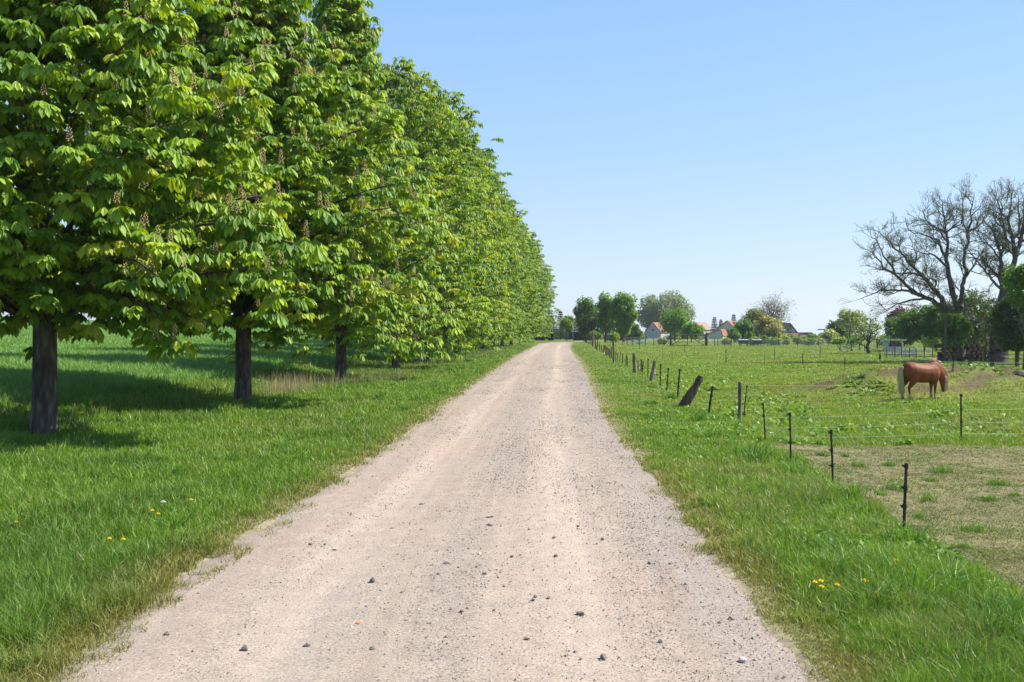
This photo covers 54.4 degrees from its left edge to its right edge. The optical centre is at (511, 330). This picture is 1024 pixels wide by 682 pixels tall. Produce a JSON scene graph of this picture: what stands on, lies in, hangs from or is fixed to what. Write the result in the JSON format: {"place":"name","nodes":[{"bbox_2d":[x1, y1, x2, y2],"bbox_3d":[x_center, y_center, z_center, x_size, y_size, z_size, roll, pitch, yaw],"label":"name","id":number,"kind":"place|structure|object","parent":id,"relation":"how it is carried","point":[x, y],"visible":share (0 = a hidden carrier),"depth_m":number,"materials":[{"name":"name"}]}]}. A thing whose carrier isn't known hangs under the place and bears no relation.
{"place":"outdoors","nodes":[
{"label":"outdoors","id":0,"kind":"place"},
{"bbox_2d":[48,340,809,681],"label":"road","id":1,"kind":"structure","parent":0,"point":[148,656],"depth_m":6.68,"materials":[{"name":"gravel"}]},
{"bbox_2d":[0,343,1023,681],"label":"verge grass","id":2,"kind":"structure","parent":0,"point":[60,591],"depth_m":9.21,"materials":[{"name":"plant"}]},
{"bbox_2d":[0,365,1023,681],"bbox_3d":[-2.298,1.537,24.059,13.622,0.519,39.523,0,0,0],"label":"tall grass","id":3,"kind":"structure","parent":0,"point":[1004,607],"depth_m":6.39,"materials":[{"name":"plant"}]},
{"bbox_2d":[1,334,1023,681],"bbox_3d":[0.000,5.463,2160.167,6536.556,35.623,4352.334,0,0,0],"label":"ground","id":4,"kind":"structure","parent":0,"point":[983,378],"depth_m":14.90,"materials":[{"name":"plant"}]},
{"bbox_2d":[6,377,26,418],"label":"trunk suckers","id":5,"kind":"object","parent":4,"relation":"on","point":[15,404],"visible":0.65,"depth_m":16.96,"materials":[{"name":"green plant"}]},
{"bbox_2d":[0,0,343,435],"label":"chestnut tree","id":6,"kind":"object","parent":4,"relation":"on","point":[119,256],"visible":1,"depth_m":14.57,"materials":[{"name":"green plant"}]},
{"bbox_2d":[0,317,417,405],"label":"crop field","id":7,"kind":"structure","parent":4,"relation":"on","point":[108,363],"depth_m":31.86,"materials":[{"name":"green plant"}]},
{"bbox_2d":[9,380,426,542],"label":"verge weeds","id":8,"kind":"object","parent":4,"relation":"on","point":[200,453],"visible":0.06,"depth_m":13.67,"materials":[{"name":"green plant"}]},
{"bbox_2d":[69,0,431,401],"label":"chestnut tree","id":9,"kind":"object","parent":4,"relation":"on","point":[339,289],"visible":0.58,"depth_m":22.34,"materials":[{"name":"green plant"}]},
{"bbox_2d":[254,369,332,394],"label":"dry stalks","id":10,"kind":"object","parent":4,"relation":"on","point":[287,385],"visible":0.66,"depth_m":26.72,"materials":[{"name":"beige plant"}]},
{"bbox_2d":[222,0,462,378],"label":"chestnut tree","id":11,"kind":"object","parent":4,"relation":"on","point":[354,35],"visible":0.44,"depth_m":34.16,"materials":[{"name":"green plant"}]},
{"bbox_2d":[298,363,421,388],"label":"dry stalks","id":12,"kind":"object","parent":4,"relation":"on","point":[366,376],"visible":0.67,"depth_m":31.93,"materials":[{"name":"beige plant"}]},
{"bbox_2d":[313,52,502,368],"bbox_3d":[-5.466,-5.297,45.095,9.367,14.292,8.803,0,0,29],"label":"chestnut tree","id":13,"kind":"object","parent":4,"relation":"on","point":[418,101],"visible":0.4,"depth_m":44.19,"materials":[{"name":"green plant"}]},
{"bbox_2d":[354,84,522,361],"bbox_3d":[-4.695,-5.908,54.641,10.644,15.506,9.733,0,0,1],"label":"chestnut tree","id":14,"kind":"object","parent":4,"relation":"on","point":[488,264],"visible":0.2,"depth_m":53.71,"materials":[{"name":"green plant"}]},
{"bbox_2d":[404,350,497,367],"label":"dry stalks","id":15,"kind":"object","parent":4,"relation":"on","point":[476,355],"visible":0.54,"depth_m":54.24,"materials":[{"name":"beige plant"}]},
{"bbox_2d":[385,128,525,354],"bbox_3d":[-4.624,-5.618,64.251,9.488,14.920,10.096,0,0,-38],"label":"chestnut tree","id":16,"kind":"object","parent":4,"relation":"on","point":[495,311],"visible":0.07,"depth_m":63.85,"materials":[{"name":"green plant"}]},
{"bbox_2d":[430,143,530,353],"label":"chestnut tree","id":17,"kind":"object","parent":4,"relation":"on","point":[499,274],"visible":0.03,"depth_m":73.06,"materials":[{"name":"green plant"}]},
{"bbox_2d":[469,185,526,350],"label":"chestnut tree","id":18,"kind":"object","parent":4,"relation":"on","point":[520,289],"visible":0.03,"depth_m":82.76,"materials":[{"name":"green plant"}]},
{"bbox_2d":[480,202,537,348],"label":"chestnut tree","id":19,"kind":"object","parent":4,"relation":"on","point":[533,292],"visible":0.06,"depth_m":91.21,"materials":[{"name":"green plant"}]},
{"bbox_2d":[491,199,541,346],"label":"chestnut tree","id":20,"kind":"object","parent":4,"relation":"on","point":[532,304],"visible":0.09,"depth_m":101.47,"materials":[{"name":"green plant"}]},
{"bbox_2d":[500,226,545,345],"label":"chestnut tree","id":21,"kind":"object","parent":4,"relation":"on","point":[539,286],"visible":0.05,"depth_m":110.87,"materials":[{"name":"green plant"}]},
{"bbox_2d":[498,215,551,344],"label":"chestnut tree","id":22,"kind":"object","parent":4,"relation":"on","point":[535,271],"visible":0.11,"depth_m":122.08,"materials":[{"name":"green plant"}]},
{"bbox_2d":[505,243,556,340],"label":"chestnut tree","id":23,"kind":"object","parent":4,"relation":"on","point":[544,293],"visible":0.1,"depth_m":136.84,"materials":[{"name":"green plant"}]},
{"bbox_2d":[514,253,562,341],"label":"chestnut tree","id":24,"kind":"object","parent":4,"relation":"on","point":[550,312],"visible":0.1,"depth_m":152.30,"materials":[{"name":"green plant"}]},
{"bbox_2d":[534,333,554,339],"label":"shed","id":25,"kind":"structure","parent":4,"relation":"on","point":[543,338],"depth_m":180.95,"materials":[{"name":"stone"}]},
{"bbox_2d":[555,311,566,339],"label":"conifer","id":26,"kind":"object","parent":4,"relation":"on","point":[560,329],"visible":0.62,"depth_m":194.75,"materials":[{"name":"green plant"}]},
{"bbox_2d":[559,315,573,340],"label":"tree","id":27,"kind":"object","parent":4,"relation":"on","point":[566,325],"visible":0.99,"depth_m":169.57,"materials":[{"name":"green plant"}]},
{"bbox_2d":[568,319,578,339],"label":"conifer","id":28,"kind":"object","parent":4,"relation":"on","point":[574,322],"visible":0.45,"depth_m":189.68,"materials":[{"name":"green plant"}]},
{"bbox_2d":[572,331,589,339],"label":"shed","id":29,"kind":"structure","parent":4,"relation":"on","point":[576,335],"depth_m":178.95,"materials":[{"name":"grey metal"}]},
{"bbox_2d":[572,295,599,341],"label":"chestnut tree","id":30,"kind":"object","parent":4,"relation":"on","point":[586,317],"visible":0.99,"depth_m":149.38,"materials":[{"name":"green plant"}]},
{"bbox_2d":[588,330,602,339],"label":"garden bush","id":31,"kind":"object","parent":4,"relation":"on","point":[596,336],"visible":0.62,"depth_m":127.59,"materials":[{"name":"green plant"}]},
{"bbox_2d":[594,291,614,341],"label":"chestnut tree","id":32,"kind":"object","parent":4,"relation":"on","point":[606,323],"visible":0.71,"depth_m":155.06,"materials":[{"name":"green plant"}]},
{"bbox_2d":[608,332,619,341],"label":"garden bush","id":33,"kind":"object","parent":4,"relation":"on","point":[615,336],"visible":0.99,"depth_m":117.63,"materials":[{"name":"green plant"}]},
{"bbox_2d":[607,291,638,341],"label":"chestnut tree","id":34,"kind":"object","parent":4,"relation":"on","point":[622,304],"visible":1,"depth_m":149.06,"materials":[{"name":"green plant"}]},
{"bbox_2d":[607,333,640,340],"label":"shed","id":35,"kind":"structure","parent":4,"relation":"on","point":[620,339],"depth_m":174.95,"materials":[{"name":"grey metal"}]},
{"bbox_2d":[632,353,636,372],"bbox_3d":[5.199,1.418,42.134,0.201,1.009,0.183,0,0,21],"label":"wooden post","id":36,"kind":"object","parent":4,"relation":"on","point":[634,362],"visible":0.88,"depth_m":42.07,"materials":[{"name":"grey wood"}]},
{"bbox_2d":[630,324,643,340],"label":"tree","id":37,"kind":"object","parent":4,"relation":"on","point":[636,333],"visible":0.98,"depth_m":159.59,"materials":[{"name":"green plant"}]},
{"bbox_2d":[649,360,656,380],"bbox_3d":[4.975,1.484,35.191,0.278,0.884,0.157,0,0,0],"label":"wooden post","id":38,"kind":"object","parent":4,"relation":"on","point":[652,373],"visible":0.88,"depth_m":35.13,"materials":[{"name":"grey wood"}]},
{"bbox_2d":[644,322,669,338],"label":"house","id":39,"kind":"structure","parent":4,"relation":"on","point":[651,330],"depth_m":270.15,"materials":[{"name":"white paint"}]},
{"bbox_2d":[637,289,695,329],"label":"broadleaf tree","id":40,"kind":"object","parent":4,"relation":"on","point":[652,311],"visible":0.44,"depth_m":297.53,"materials":[{"name":"green plant"}]},
{"bbox_2d":[658,307,690,340],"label":"chestnut tree","id":41,"kind":"object","parent":4,"relation":"on","point":[672,324],"visible":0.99,"depth_m":168.89,"materials":[{"name":"green plant"}]},
{"bbox_2d":[664,333,713,345],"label":"field gate","id":42,"kind":"structure","parent":4,"relation":"on","point":[706,339],"depth_m":111.95,"materials":[{"name":"grey metal"}]},
{"bbox_2d":[678,375,702,406],"bbox_3d":[4.054,1.466,22.762,0.627,0.913,0.381,0,0,0],"label":"log post","id":43,"kind":"object","parent":4,"relation":"on","point":[689,396],"visible":0.84,"depth_m":22.66,"materials":[{"name":"grey wood"}]},
{"bbox_2d":[678,321,705,341],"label":"tree","id":44,"kind":"object","parent":4,"relation":"on","point":[690,328],"visible":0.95,"depth_m":149.04,"materials":[{"name":"green plant"}]},
{"bbox_2d":[694,322,711,337],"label":"house","id":45,"kind":"structure","parent":4,"relation":"on","point":[707,327],"depth_m":263.04,"materials":[{"name":"tile"}]},
{"bbox_2d":[708,386,713,412],"bbox_3d":[4.212,1.523,21.106,0.158,0.708,0.062,0,0,0],"label":"fence stake","id":46,"kind":"object","parent":4,"relation":"on","point":[710,399],"visible":0.95,"depth_m":21.08,"materials":[{"name":"metal"}]},
{"bbox_2d":[702,329,727,338],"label":"annex house","id":47,"kind":"structure","parent":4,"relation":"on","point":[720,334],"depth_m":243.83,"materials":[{"name":"paint"}]},
{"bbox_2d":[714,320,735,331],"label":"house","id":48,"kind":"structure","parent":4,"relation":"on","point":[727,325],"depth_m":249.95,"materials":[{"name":"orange paint"}]},
{"bbox_2d":[727,328,741,342],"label":"shrub","id":49,"kind":"object","parent":4,"relation":"on","point":[734,334],"visible":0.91,"depth_m":139.61,"materials":[{"name":"green plant"}]},
{"bbox_2d":[738,381,741,418],"bbox_3d":[4.485,1.463,19.586,0.091,0.938,0.088,0,0,0],"label":"wooden post","id":50,"kind":"object","parent":4,"relation":"on","point":[740,400],"visible":0.89,"depth_m":19.55,"materials":[{"name":"grey wood"}]},
{"bbox_2d":[734,318,754,338],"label":"tree","id":51,"kind":"object","parent":4,"relation":"on","point":[745,328],"visible":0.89,"depth_m":144.25,"materials":[{"name":"green plant"}]},
{"bbox_2d":[735,308,766,338],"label":"broadleaf tree","id":52,"kind":"object","parent":4,"relation":"on","point":[754,315],"visible":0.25,"depth_m":159.30,"materials":[{"name":"green plant"}]},
{"bbox_2d":[752,315,785,338],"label":"blossom tree","id":53,"kind":"object","parent":4,"relation":"on","point":[769,326],"visible":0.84,"depth_m":149.15,"materials":[{"name":"green plant"}]},
{"bbox_2d":[741,290,796,333],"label":"bare tree","id":54,"kind":"object","parent":4,"relation":"on","point":[771,303],"visible":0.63,"depth_m":163.99,"materials":[{"name":"grey plant"}]},
{"bbox_2d":[714,339,828,345],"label":"wire fence","id":55,"kind":"object","parent":4,"relation":"on","point":[750,344],"visible":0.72,"depth_m":114.04,"materials":[{"name":"grey metal"}]},
{"bbox_2d":[767,336,782,343],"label":"garden bush","id":56,"kind":"object","parent":4,"relation":"on","point":[772,340],"visible":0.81,"depth_m":117.71,"materials":[{"name":"green plant"}]},
{"bbox_2d":[769,417,802,423],"bbox_3d":[5.214,1.735,19.148,0.670,0.180,0.684,0,0,0],"label":"weed clump","id":57,"kind":"object","parent":4,"relation":"on","point":[781,419],"visible":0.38,"depth_m":19.07,"materials":[{"name":"green plant"}]},
{"bbox_2d":[781,334,791,343],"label":"garden bush","id":58,"kind":"object","parent":4,"relation":"on","point":[788,338],"visible":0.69,"depth_m":122.67,"materials":[{"name":"green plant"}]},
{"bbox_2d":[780,323,797,332],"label":"house","id":59,"kind":"structure","parent":4,"relation":"on","point":[791,328],"depth_m":255.07,"materials":[{"name":"stone"}]},
{"bbox_2d":[787,412,791,461],"bbox_3d":[3.627,1.444,13.020,0.062,0.760,0.031,0,0,0],"label":"fence stake","id":60,"kind":"object","parent":4,"relation":"on","point":[790,430],"visible":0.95,"depth_m":13.01,"materials":[{"name":"metal"}]},
{"bbox_2d":[791,336,803,343],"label":"garden bush","id":61,"kind":"object","parent":4,"relation":"on","point":[795,340],"visible":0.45,"depth_m":127.89,"materials":[{"name":"green plant"}]},
{"bbox_2d":[579,339,1023,446],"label":"pasture grass","id":62,"kind":"structure","parent":4,"relation":"on","point":[870,439],"depth_m":25.97,"materials":[{"name":"plant"}]},
{"bbox_2d":[802,337,816,343],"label":"garden bush","id":63,"kind":"object","parent":4,"relation":"on","point":[812,340],"visible":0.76,"depth_m":117.80,"materials":[{"name":"green plant"}]},
{"bbox_2d":[610,352,1023,445],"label":"broadleaf weeds","id":64,"kind":"object","parent":4,"relation":"on","point":[811,411],"visible":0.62,"depth_m":22.74,"materials":[{"name":"green plant"}]},
{"bbox_2d":[611,380,1023,640],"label":"verge weeds","id":65,"kind":"object","parent":4,"relation":"on","point":[862,542],"visible":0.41,"depth_m":8.74,"materials":[{"name":"green plant"}]},
{"bbox_2d":[820,328,839,343],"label":"blossom bush","id":66,"kind":"object","parent":4,"relation":"on","point":[829,334],"visible":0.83,"depth_m":134.66,"materials":[{"name":"green plant"}]},
{"bbox_2d":[828,430,833,480],"bbox_3d":[3.530,1.474,11.017,0.075,0.763,0.031,0,0,0],"label":"fence stake","id":67,"kind":"object","parent":4,"relation":"on","point":[831,451],"visible":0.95,"depth_m":11.01,"materials":[{"name":"metal"}]},
{"bbox_2d":[751,426,1023,584],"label":"fence wire","id":68,"kind":"object","parent":67,"relation":"attached to","point":[938,542],"visible":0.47,"depth_m":7.48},
{"bbox_2d":[824,320,848,339],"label":"tree","id":69,"kind":"object","parent":4,"relation":"on","point":[840,330],"visible":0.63,"depth_m":149.24,"materials":[{"name":"green plant"}]},
{"bbox_2d":[831,336,846,343],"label":"garden bush","id":70,"kind":"object","parent":4,"relation":"on","point":[842,339],"visible":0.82,"depth_m":122.72,"materials":[{"name":"green plant"}]},
{"bbox_2d":[833,307,867,338],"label":"broadleaf tree","id":71,"kind":"object","parent":4,"relation":"on","point":[851,316],"visible":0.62,"depth_m":164.04,"materials":[{"name":"green plant"}]},
{"bbox_2d":[848,459,868,467],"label":"grass tuft","id":72,"kind":"object","parent":4,"relation":"on","point":[858,464],"visible":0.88,"depth_m":12.97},
{"bbox_2d":[835,305,898,353],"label":"orchard tree","id":73,"kind":"object","parent":4,"relation":"on","point":[867,332],"visible":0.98,"depth_m":76.48,"materials":[{"name":"green plant"}]},
{"bbox_2d":[879,459,898,466],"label":"grass tuft","id":74,"kind":"object","parent":4,"relation":"on","point":[890,463],"visible":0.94,"depth_m":13.25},
{"bbox_2d":[884,346,900,354],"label":"hurdle","id":75,"kind":"object","parent":4,"relation":"on","point":[892,349],"visible":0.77,"depth_m":69.93,"materials":[{"name":"grey metal"}]},
{"bbox_2d":[880,339,906,349],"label":"shed","id":76,"kind":"structure","parent":4,"relation":"on","point":[896,344],"depth_m":88.38,"materials":[{"name":"white wood"}]},
{"bbox_2d":[884,305,909,323],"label":"purple tree","id":77,"kind":"object","parent":4,"relation":"on","point":[892,313],"visible":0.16,"depth_m":174.79,"materials":[{"name":"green plant"}]},
{"bbox_2d":[882,479,912,491],"bbox_3d":[4.276,1.700,10.969,0.408,0.156,0.299,0,0,28],"label":"grass tuft","id":78,"kind":"object","parent":4,"relation":"on","point":[897,487],"visible":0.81,"depth_m":10.98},
{"bbox_2d":[883,311,917,345],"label":"broadleaf tree","id":79,"kind":"object","parent":4,"relation":"on","point":[888,329],"visible":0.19,"depth_m":109.78,"materials":[{"name":"green plant"}]},
{"bbox_2d":[900,463,908,527],"bbox_3d":[3.364,1.491,8.539,0.071,0.717,0.034,0,0,0],"label":"fence stake","id":80,"kind":"object","parent":4,"relation":"on","point":[904,487],"visible":0.94,"depth_m":8.53,"materials":[{"name":"metal"}]},
{"bbox_2d":[897,347,914,356],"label":"hurdle","id":81,"kind":"object","parent":4,"relation":"on","point":[905,350],"visible":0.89,"depth_m":68.95,"materials":[{"name":"grey metal"}]},
{"bbox_2d":[886,348,932,357],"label":"wire fence","id":82,"kind":"object","parent":4,"relation":"on","point":[909,355],"visible":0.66,"depth_m":65.99,"materials":[{"name":"grey metal"}]},
{"bbox_2d":[892,303,940,350],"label":"broadleaf tree","id":83,"kind":"object","parent":4,"relation":"on","point":[907,324],"visible":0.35,"depth_m":83.66,"materials":[{"name":"green plant"}]},
{"bbox_2d":[910,511,927,518],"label":"grass tuft","id":84,"kind":"object","parent":4,"relation":"on","point":[919,514],"visible":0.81,"depth_m":9.46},
{"bbox_2d":[839,172,1004,361],"bbox_3d":[23.888,-3.743,57.391,10.658,11.476,5.386,0,0,0],"label":"bare tree","id":85,"kind":"object","parent":4,"relation":"on","point":[927,283],"visible":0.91,"depth_m":57.87,"materials":[{"name":"brown plant"}]},
{"bbox_2d":[897,358,949,399],"bbox_3d":[10.662,1.235,25.757,1.503,1.064,0.499,0,0,-14],"label":"pony","id":86,"kind":"object","parent":4,"relation":"on","point":[933,371],"visible":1,"depth_m":25.58,"materials":[{"name":"fur"}]},
{"bbox_2d":[911,489,943,502],"bbox_3d":[4.351,1.723,10.441,0.316,0.148,0.370,0,0,8],"label":"grass tuft","id":87,"kind":"object","parent":4,"relation":"on","point":[925,498],"visible":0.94,"depth_m":10.43,"materials":[{"name":"plant"}]},
{"bbox_2d":[919,474,938,482],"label":"grass tuft","id":88,"kind":"object","parent":4,"relation":"on","point":[930,479],"visible":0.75,"depth_m":11.82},
{"bbox_2d":[920,336,941,349],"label":"blossom bush","id":89,"kind":"object","parent":4,"relation":"on","point":[925,341],"visible":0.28,"depth_m":74.72,"materials":[{"name":"green plant"}]},
{"bbox_2d":[918,302,952,351],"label":"broadleaf tree","id":90,"kind":"object","parent":4,"relation":"on","point":[929,331],"visible":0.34,"depth_m":69.62,"materials":[{"name":"green plant"}]},
{"bbox_2d":[928,462,957,473],"bbox_3d":[5.414,1.725,12.549,0.384,0.169,0.348,0,0,0],"label":"grass tuft","id":91,"kind":"object","parent":4,"relation":"on","point":[942,468],"visible":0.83,"depth_m":12.54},
{"bbox_2d":[926,408,962,417],"bbox_3d":[9.030,1.721,20.864,0.683,0.196,0.740,0,0,-20],"label":"weed clump","id":92,"kind":"object","parent":4,"relation":"on","point":[943,413],"visible":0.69,"depth_m":20.74,"materials":[{"name":"green plant"}]},
{"bbox_2d":[925,295,965,361],"bbox_3d":[24.369,-0.240,55.973,2.076,4.108,1.887,0,0,30],"label":"young tree","id":93,"kind":"object","parent":4,"relation":"on","point":[944,344],"visible":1,"depth_m":55.92,"materials":[{"name":"green plant"}]},
{"bbox_2d":[933,313,973,361],"bbox_3d":[25.395,0.459,56.944,2.235,3.036,1.889,0,0,0],"label":"maple tree","id":94,"kind":"object","parent":4,"relation":"on","point":[960,326],"visible":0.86,"depth_m":56.65,"materials":[{"name":"green plant"}]},
{"bbox_2d":[960,394,963,440],"bbox_3d":[7.307,1.450,16.178,0.061,0.865,0.035,0,0,0],"label":"fence stake","id":95,"kind":"object","parent":4,"relation":"on","point":[961,409],"visible":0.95,"depth_m":16.17,"materials":[{"name":"metal"}]},
{"bbox_2d":[948,540,975,548],"bbox_3d":[3.571,1.692,7.889,0.230,0.095,0.178,0,0,0],"label":"grass tuft","id":96,"kind":"object","parent":4,"relation":"on","point":[958,543],"visible":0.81,"depth_m":7.87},
{"bbox_2d":[945,288,996,343],"bbox_3d":[27.784,-0.326,60.026,3.487,4.620,3.605,0,0,0],"label":"maple tree","id":97,"kind":"object","parent":4,"relation":"on","point":[975,307],"visible":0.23,"depth_m":59.33,"materials":[{"name":"green plant"}]},
{"bbox_2d":[956,519,996,532],"bbox_3d":[4.079,1.718,8.759,0.387,0.126,0.276,0,0,0],"label":"grass tuft","id":98,"kind":"object","parent":4,"relation":"on","point":[971,527],"visible":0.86,"depth_m":8.76,"materials":[{"name":"plant"}]},
{"bbox_2d":[935,176,1023,361],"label":"bare tree","id":99,"kind":"object","parent":4,"relation":"on","point":[1013,249],"visible":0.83,"depth_m":56.42,"materials":[{"name":"brown plant"}]},
{"bbox_2d":[971,301,1001,361],"bbox_3d":[27.600,-0.047,57.567,2.009,3.678,2.498,0,0,33],"label":"young tree","id":100,"kind":"object","parent":4,"relation":"on","point":[985,352],"visible":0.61,"depth_m":57.72,"materials":[{"name":"green plant"}]},
{"bbox_2d":[956,352,1022,365],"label":"rail fence","id":101,"kind":"object","parent":4,"relation":"on","point":[970,358],"visible":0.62,"depth_m":50.41,"materials":[{"name":"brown wood"}]},
{"bbox_2d":[979,493,999,501],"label":"grass tuft","id":102,"kind":"object","parent":4,"relation":"on","point":[990,497],"visible":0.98,"depth_m":10.48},
{"bbox_2d":[983,477,1009,485],"bbox_3d":[5.591,1.735,11.473,0.282,0.127,0.272,0,0,-23],"label":"grass tuft","id":103,"kind":"object","parent":4,"relation":"on","point":[998,483],"visible":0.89,"depth_m":11.45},
{"bbox_2d":[985,293,1023,366],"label":"broadleaf tree","id":104,"kind":"object","parent":4,"relation":"on","point":[1005,327],"visible":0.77,"depth_m":49.68,"materials":[{"name":"green plant"}]},
{"bbox_2d":[1001,263,1023,369],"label":"maple tree","id":105,"kind":"object","parent":4,"relation":"on","point":[1015,282],"visible":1,"depth_m":45.94,"materials":[{"name":"green plant"}]},
{"bbox_3d":[15.689,1.588,46.906,0.039,0.721,0.038,0,0,0],"label":"paddock post","id":106,"kind":"object","parent":4,"relation":"on","visible":0},
{"bbox_2d":[856,358,1023,362],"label":"fence wire","id":107,"kind":"object","parent":106,"relation":"attached to","point":[983,362],"visible":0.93,"depth_m":29.60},
{"bbox_2d":[1,0,1023,335],"label":"sky","id":108,"kind":"structure","parent":0,"point":[720,154],"materials":[{"name":"blue"}]},
{"bbox_2d":[771,442,1023,592],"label":"dry grass","id":109,"kind":"structure","parent":0,"point":[987,550],"depth_m":11.03,"materials":[{"name":"plant"}]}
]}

